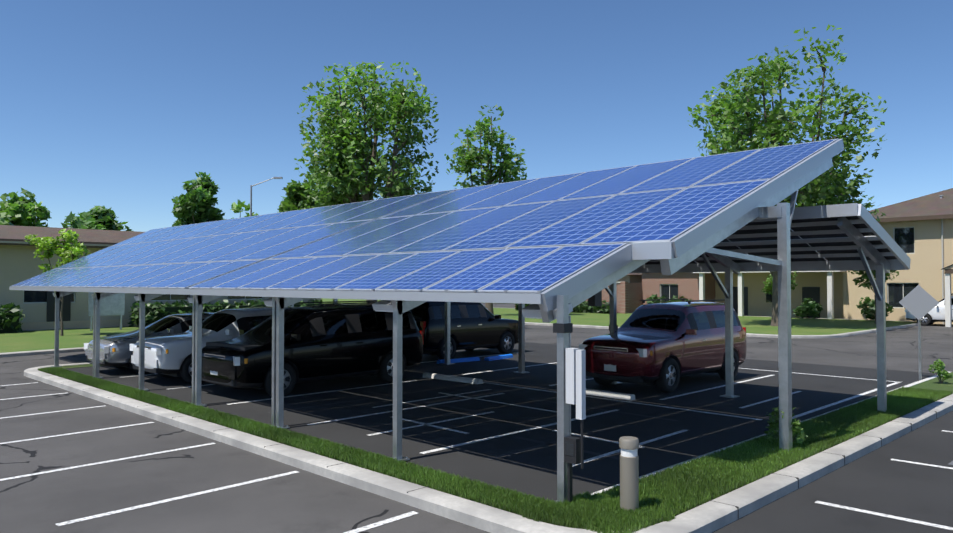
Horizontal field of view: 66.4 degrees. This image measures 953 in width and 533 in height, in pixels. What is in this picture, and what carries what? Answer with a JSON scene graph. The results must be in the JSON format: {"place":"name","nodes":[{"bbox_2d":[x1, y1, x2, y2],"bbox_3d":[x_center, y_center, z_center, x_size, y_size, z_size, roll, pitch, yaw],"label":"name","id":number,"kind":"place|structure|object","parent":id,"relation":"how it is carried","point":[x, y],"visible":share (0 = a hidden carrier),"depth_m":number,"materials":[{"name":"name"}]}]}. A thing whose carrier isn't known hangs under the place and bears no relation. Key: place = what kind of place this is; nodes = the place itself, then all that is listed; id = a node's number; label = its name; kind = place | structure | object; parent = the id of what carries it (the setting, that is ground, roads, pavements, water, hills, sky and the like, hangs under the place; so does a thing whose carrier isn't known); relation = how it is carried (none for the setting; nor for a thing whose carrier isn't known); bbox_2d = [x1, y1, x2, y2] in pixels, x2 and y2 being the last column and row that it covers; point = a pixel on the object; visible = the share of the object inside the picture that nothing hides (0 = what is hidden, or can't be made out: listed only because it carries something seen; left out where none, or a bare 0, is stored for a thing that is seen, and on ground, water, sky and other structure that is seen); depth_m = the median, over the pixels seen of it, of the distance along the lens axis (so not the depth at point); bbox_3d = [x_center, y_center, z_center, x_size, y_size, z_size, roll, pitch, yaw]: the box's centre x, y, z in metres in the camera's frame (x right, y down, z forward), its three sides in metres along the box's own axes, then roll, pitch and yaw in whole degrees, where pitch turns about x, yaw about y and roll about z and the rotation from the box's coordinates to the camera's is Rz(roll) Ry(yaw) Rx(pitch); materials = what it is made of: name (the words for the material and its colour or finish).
{"place":"outdoors","nodes":[
{"label":"outdoors","id":0,"kind":"place"},
{"bbox_2d":[0,327,138,352],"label":"lawn","id":1,"kind":"structure","parent":0,"point":[33,340],"depth_m":30.98,"materials":[{"name":"green plant"}]},
{"bbox_2d":[0,302,24,332],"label":"hedge","id":2,"kind":"object","parent":1,"relation":"on","point":[13,308],"depth_m":34.44,"materials":[{"name":"green plant"}]},
{"bbox_2d":[88,292,124,330],"bbox_3d":[-18.598,2.136,36.596,0.110,2.150,1.700,-1,-2,45],"label":"notice board","id":3,"kind":"object","parent":1,"relation":"on","point":[113,304],"visible":0.62,"depth_m":36.68,"materials":[{"name":"grey plastic"}]},
{"bbox_2d":[128,298,322,327],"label":"hedge","id":4,"kind":"object","parent":1,"relation":"on","point":[174,304],"depth_m":40.10,"materials":[{"name":"green plant"}]},
{"bbox_2d":[321,298,379,302],"bbox_3d":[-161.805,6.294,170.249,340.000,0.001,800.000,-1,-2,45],"label":"lawn","id":5,"kind":"structure","parent":0,"point":[325,299],"depth_m":101.23,"materials":[{"name":"green plant"}]},
{"bbox_2d":[0,211,14,225],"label":"tree","id":6,"kind":"object","parent":5,"relation":"on","point":[6,216],"visible":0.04,"depth_m":58.98,"materials":[{"name":"green plant"}]},
{"bbox_2d":[61,205,131,230],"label":"tree","id":7,"kind":"object","parent":5,"relation":"on","point":[99,217],"visible":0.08,"depth_m":60.31,"materials":[{"name":"green plant"}]},
{"bbox_2d":[0,303,952,532],"bbox_3d":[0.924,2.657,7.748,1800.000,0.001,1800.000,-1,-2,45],"label":"ground","id":8,"kind":"structure","parent":0,"point":[302,501],"depth_m":9.58,"materials":[{"name":"grey asphalt"}]},
{"bbox_2d":[0,188,51,226],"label":"tree","id":9,"kind":"object","parent":8,"relation":"on","point":[25,212],"depth_m":74.05,"materials":[{"name":"green plant"}]},
{"bbox_2d":[24,228,90,335],"bbox_3d":[-18.584,0.735,32.379,2.621,4.923,2.407,-1,-2,45],"label":"sapling","id":10,"kind":"object","parent":8,"relation":"on","point":[69,236],"depth_m":32.34,"materials":[{"name":"green plant"}]},
{"bbox_2d":[0,326,127,357],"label":"curb","id":11,"kind":"structure","parent":8,"relation":"on","point":[37,352],"depth_m":25.36,"materials":[{"name":"concrete"}]},
{"bbox_2d":[0,225,320,329],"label":"beige building","id":12,"kind":"structure","parent":8,"relation":"on","point":[19,263],"depth_m":37.58,"materials":[{"name":"paint"}]},
{"bbox_2d":[0,241,311,299],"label":"gutters","id":13,"kind":"object","parent":12,"relation":"on","point":[20,242],"depth_m":36.45,"materials":[{"name":"beige paint"}]},
{"bbox_2d":[171,172,224,226],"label":"tree","id":14,"kind":"object","parent":8,"relation":"on","point":[198,198],"depth_m":78.72,"materials":[{"name":"green plant"}]},
{"bbox_2d":[223,200,257,219],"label":"tree","id":15,"kind":"object","parent":8,"relation":"on","point":[235,208],"depth_m":92.40,"materials":[{"name":"green plant"}]},
{"bbox_2d":[250,177,282,215],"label":"street light","id":16,"kind":"object","parent":8,"relation":"on","point":[251,186],"visible":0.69,"depth_m":59.64,"materials":[{"name":"grey metal"}]},
{"bbox_2d":[294,60,438,303],"bbox_3d":[-5.674,-3.833,38.168,8.913,14.378,7.930,-1,-2,45],"label":"tree","id":17,"kind":"object","parent":8,"relation":"on","point":[342,128],"depth_m":36.74,"materials":[{"name":"green plant"}]},
{"bbox_2d":[50,158,832,502],"bbox_3d":[-2.750,0.483,16.327,18.990,4.735,7.113,-1,-2,45],"label":"carport frame","id":18,"kind":"object","parent":8,"relation":"on","point":[772,210],"visible":0.35,"depth_m":10.14,"materials":[{"name":"grey metal"}]},
{"bbox_2d":[53,290,601,332],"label":"brackets","id":19,"kind":"object","parent":18,"relation":"attached to","point":[531,311],"visible":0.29,"depth_m":8.34,"materials":[{"name":"grey metal"}]},
{"bbox_2d":[12,139,837,293],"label":"solar panels","id":20,"kind":"object","parent":18,"relation":"on","point":[532,236],"visible":0.96,"depth_m":13.08,"materials":[{"name":"blue glass"}]},
{"bbox_2d":[9,139,843,310],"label":"canopy trim","id":21,"kind":"structure","parent":18,"relation":"attached to","point":[599,270],"depth_m":9.24,"materials":[{"name":"grey metal"}]},
{"bbox_2d":[564,348,585,502],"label":"charger boxes","id":22,"kind":"object","parent":18,"relation":"attached to","point":[575,390],"visible":0.96,"depth_m":7.62,"materials":[{"name":"grey plastic"}]},
{"bbox_2d":[0,352,952,532],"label":"parking lines","id":23,"kind":"object","parent":8,"relation":"on","point":[370,526],"visible":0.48,"depth_m":11.45,"materials":[{"name":"white paint"}]},
{"bbox_2d":[444,104,526,314],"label":"tree","id":24,"kind":"object","parent":8,"relation":"on","point":[473,154],"depth_m":50.90,"materials":[{"name":"green plant"}]},
{"bbox_2d":[24,362,952,532],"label":"kerb island","id":25,"kind":"structure","parent":8,"relation":"on","point":[713,516],"depth_m":9.04,"materials":[{"name":"concrete"}]},
{"bbox_2d":[41,375,948,518],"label":"kerb joints","id":26,"kind":"object","parent":25,"relation":"on","point":[797,478],"visible":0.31,"depth_m":9.89,"materials":[{"name":"grey concrete"}]},
{"bbox_2d":[60,364,952,513],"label":"curb","id":27,"kind":"structure","parent":25,"relation":"on","point":[934,384],"depth_m":16.99,"materials":[{"name":"grey concrete"}]},
{"bbox_2d":[38,366,564,515],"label":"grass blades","id":28,"kind":"object","parent":27,"relation":"on","point":[508,500],"depth_m":9.84,"materials":[{"name":"green plant"}]},
{"bbox_2d":[521,491,674,528],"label":"grass blades","id":29,"kind":"object","parent":27,"relation":"on","point":[546,518],"depth_m":7.25,"materials":[{"name":"green plant"}]},
{"bbox_2d":[619,436,638,511],"bbox_3d":[1.574,2.163,7.505,0.260,0.795,0.260,-1,-2,45],"label":"bollard light","id":30,"kind":"object","parent":27,"relation":"on","point":[629,474],"visible":0.81,"depth_m":7.43,"materials":[{"name":"beige paint"}]},
{"bbox_2d":[543,386,952,532],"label":"grass","id":31,"kind":"structure","parent":27,"relation":"on","point":[677,489],"depth_m":9.36,"materials":[{"name":"green plant"}]},
{"bbox_2d":[764,406,807,443],"bbox_3d":[4.391,2.267,10.350,0.583,0.711,0.558,-1,-2,45],"label":"shrub","id":32,"kind":"object","parent":31,"relation":"on","point":[774,425],"depth_m":10.26,"materials":[{"name":"green plant"}]},
{"bbox_2d":[928,358,952,383],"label":"shrub","id":33,"kind":"object","parent":27,"relation":"on","point":[941,367],"depth_m":17.11,"materials":[{"name":"green plant"}]},
{"bbox_2d":[66,342,937,500],"bbox_3d":[0.309,2.825,19.584,17.500,0.001,16.120,-1,-2,45],"label":"asphalt pad","id":34,"kind":"object","parent":8,"relation":"on","point":[533,472],"depth_m":13.60,"materials":[{"name":"grey asphalt"}]},
{"bbox_2d":[84,312,215,373],"bbox_3d":[-8.351,2.080,20.696,2.180,1.536,4.688,-1,-2,45],"label":"silver car","id":35,"kind":"object","parent":34,"relation":"on","point":[115,352],"visible":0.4,"depth_m":19.30,"materials":[{"name":"grey paint"}]},
{"bbox_2d":[130,307,292,382],"bbox_3d":[-6.228,1.936,18.791,2.230,1.737,4.638,-1,-2,45],"label":"white car","id":36,"kind":"object","parent":34,"relation":"on","point":[168,356],"visible":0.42,"depth_m":17.45,"materials":[{"name":"white paint"}]},
{"bbox_2d":[201,301,423,395],"bbox_3d":[-3.703,1.804,16.977,2.340,1.920,5.138,-1,-2,43],"label":"suv","id":37,"kind":"object","parent":34,"relation":"on","point":[330,340],"visible":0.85,"depth_m":16.09,"materials":[{"name":"black paint"}]},
{"bbox_2d":[16,285,799,458],"bbox_3d":[-5.042,1.605,16.600,22.604,2.304,4.428,-1,-2,45],"label":"canopy hardware","id":38,"kind":"object","parent":34,"relation":"on","point":[420,290],"visible":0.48,"depth_m":7.82,"materials":[{"name":"grey metal"}]},
{"bbox_2d":[410,301,517,359],"bbox_3d":[-0.602,1.953,24.000,2.280,1.940,4.888,-1,-2,42],"label":"black suv","id":39,"kind":"object","parent":34,"relation":"on","point":[473,325],"visible":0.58,"depth_m":22.91,"materials":[{"name":"black paint"}]},
{"bbox_2d":[267,388,678,459],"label":"parking lines","id":40,"kind":"object","parent":34,"relation":"on","point":[544,444],"visible":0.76,"depth_m":12.15,"materials":[{"name":"white paint"}]},
{"bbox_2d":[423,354,634,399],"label":"wheel stops","id":41,"kind":"object","parent":34,"relation":"on","point":[610,394],"visible":0.67,"depth_m":17.61,"materials":[{"name":"concrete"}]},
{"bbox_2d":[579,298,746,392],"bbox_3d":[4.591,1.790,17.456,2.260,1.970,4.838,-1,-2,45],"label":"maroon suv","id":42,"kind":"object","parent":34,"relation":"on","point":[664,346],"visible":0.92,"depth_m":16.39,"materials":[{"name":"red paint"}]},
{"bbox_2d":[289,217,890,411],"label":"support posts","id":43,"kind":"object","parent":8,"relation":"on","point":[861,242],"visible":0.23,"depth_m":14.95,"materials":[{"name":"grey metal"}]},
{"bbox_2d":[643,216,896,264],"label":"solar panels","id":44,"kind":"object","parent":43,"relation":"on","point":[816,228],"visible":0.06,"depth_m":13.61,"materials":[{"name":"black glass"}]},
{"bbox_2d":[630,203,910,272],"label":"carport roof","id":45,"kind":"structure","parent":43,"relation":"attached to","point":[881,234],"depth_m":13.48,"materials":[{"name":"grey metal"}]},
{"bbox_2d":[515,272,715,313],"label":"brick buildings","id":46,"kind":"structure","parent":8,"relation":"on","point":[633,289],"depth_m":56.85,"materials":[{"name":"brown brick"}]},
{"bbox_2d":[493,307,917,338],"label":"lawn kerb","id":47,"kind":"structure","parent":8,"relation":"on","point":[792,336],"depth_m":35.64,"materials":[{"name":"concrete"}]},
{"bbox_2d":[593,371,949,493],"bbox_3d":[6.726,2.728,13.529,0.120,0.120,16.620,-1,-2,45],"label":"pad edging","id":48,"kind":"object","parent":8,"relation":"on","point":[906,386],"visible":0.07,"depth_m":10.91,"materials":[{"name":"concrete"}]},
{"bbox_2d":[761,271,797,294],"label":"sapling","id":49,"kind":"object","parent":8,"relation":"on","point":[768,286],"depth_m":49.18,"materials":[{"name":"green plant"}]},
{"bbox_2d":[687,24,887,325],"bbox_3d":[16.646,-4.408,40.142,10.291,15.619,10.411,-1,-2,45],"label":"tree","id":50,"kind":"object","parent":8,"relation":"on","point":[731,136],"depth_m":38.00,"materials":[{"name":"green plant"}]},
{"bbox_2d":[712,411,952,532],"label":"dark lot","id":51,"kind":"structure","parent":8,"relation":"on","point":[878,480],"depth_m":8.45,"materials":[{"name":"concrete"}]},
{"bbox_2d":[848,270,898,323],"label":"sapling","id":52,"kind":"object","parent":8,"relation":"on","point":[865,277],"depth_m":42.15,"materials":[{"name":"green plant"}]},
{"bbox_2d":[899,285,938,379],"bbox_3d":[10.883,1.667,17.885,0.877,2.438,0.066,-1,-2,45],"label":"diamond sign","id":53,"kind":"object","parent":8,"relation":"on","point":[918,302],"visible":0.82,"depth_m":17.87,"materials":[{"name":"grey metal"}]},
{"bbox_2d":[905,293,952,325],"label":"white car","id":54,"kind":"object","parent":8,"relation":"on","point":[936,313],"visible":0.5,"depth_m":41.80,"materials":[{"name":"white paint"}]},
{"bbox_2d":[0,0,952,231],"label":"sky","id":55,"kind":"structure","parent":0,"point":[116,104],"materials":[{"name":"blue"}]},
{"bbox_2d":[493,308,917,334],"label":"lawn","id":56,"kind":"structure","parent":0,"point":[761,325],"depth_m":43.53,"materials":[{"name":"green plant"}]},
{"bbox_2d":[277,168,329,212],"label":"tree","id":57,"kind":"object","parent":56,"relation":"on","point":[297,197],"visible":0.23,"depth_m":59.70,"materials":[{"name":"green plant"}]},
{"bbox_2d":[515,300,609,313],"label":"hedge fence","id":58,"kind":"object","parent":56,"relation":"on","point":[586,307],"depth_m":57.12,"materials":[{"name":"green plant"}]},
{"bbox_2d":[646,294,666,303],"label":"shrub","id":59,"kind":"object","parent":56,"relation":"on","point":[654,297],"depth_m":56.26,"materials":[{"name":"green plant"}]},
{"bbox_2d":[668,295,691,301],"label":"shrub","id":60,"kind":"object","parent":56,"relation":"on","point":[674,297],"depth_m":55.29,"materials":[{"name":"green plant"}]},
{"bbox_2d":[793,298,822,318],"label":"shrub","id":61,"kind":"object","parent":56,"relation":"on","point":[809,307],"depth_m":47.50,"materials":[{"name":"green plant"}]},
{"bbox_2d":[856,296,893,319],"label":"shrub","id":62,"kind":"object","parent":56,"relation":"on","point":[866,311],"depth_m":45.20,"materials":[{"name":"green plant"}]},
{"bbox_2d":[693,188,952,326],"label":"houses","id":63,"kind":"structure","parent":0,"point":[919,230],"depth_m":46.29,"materials":[{"name":"beige paint"}]}
]}

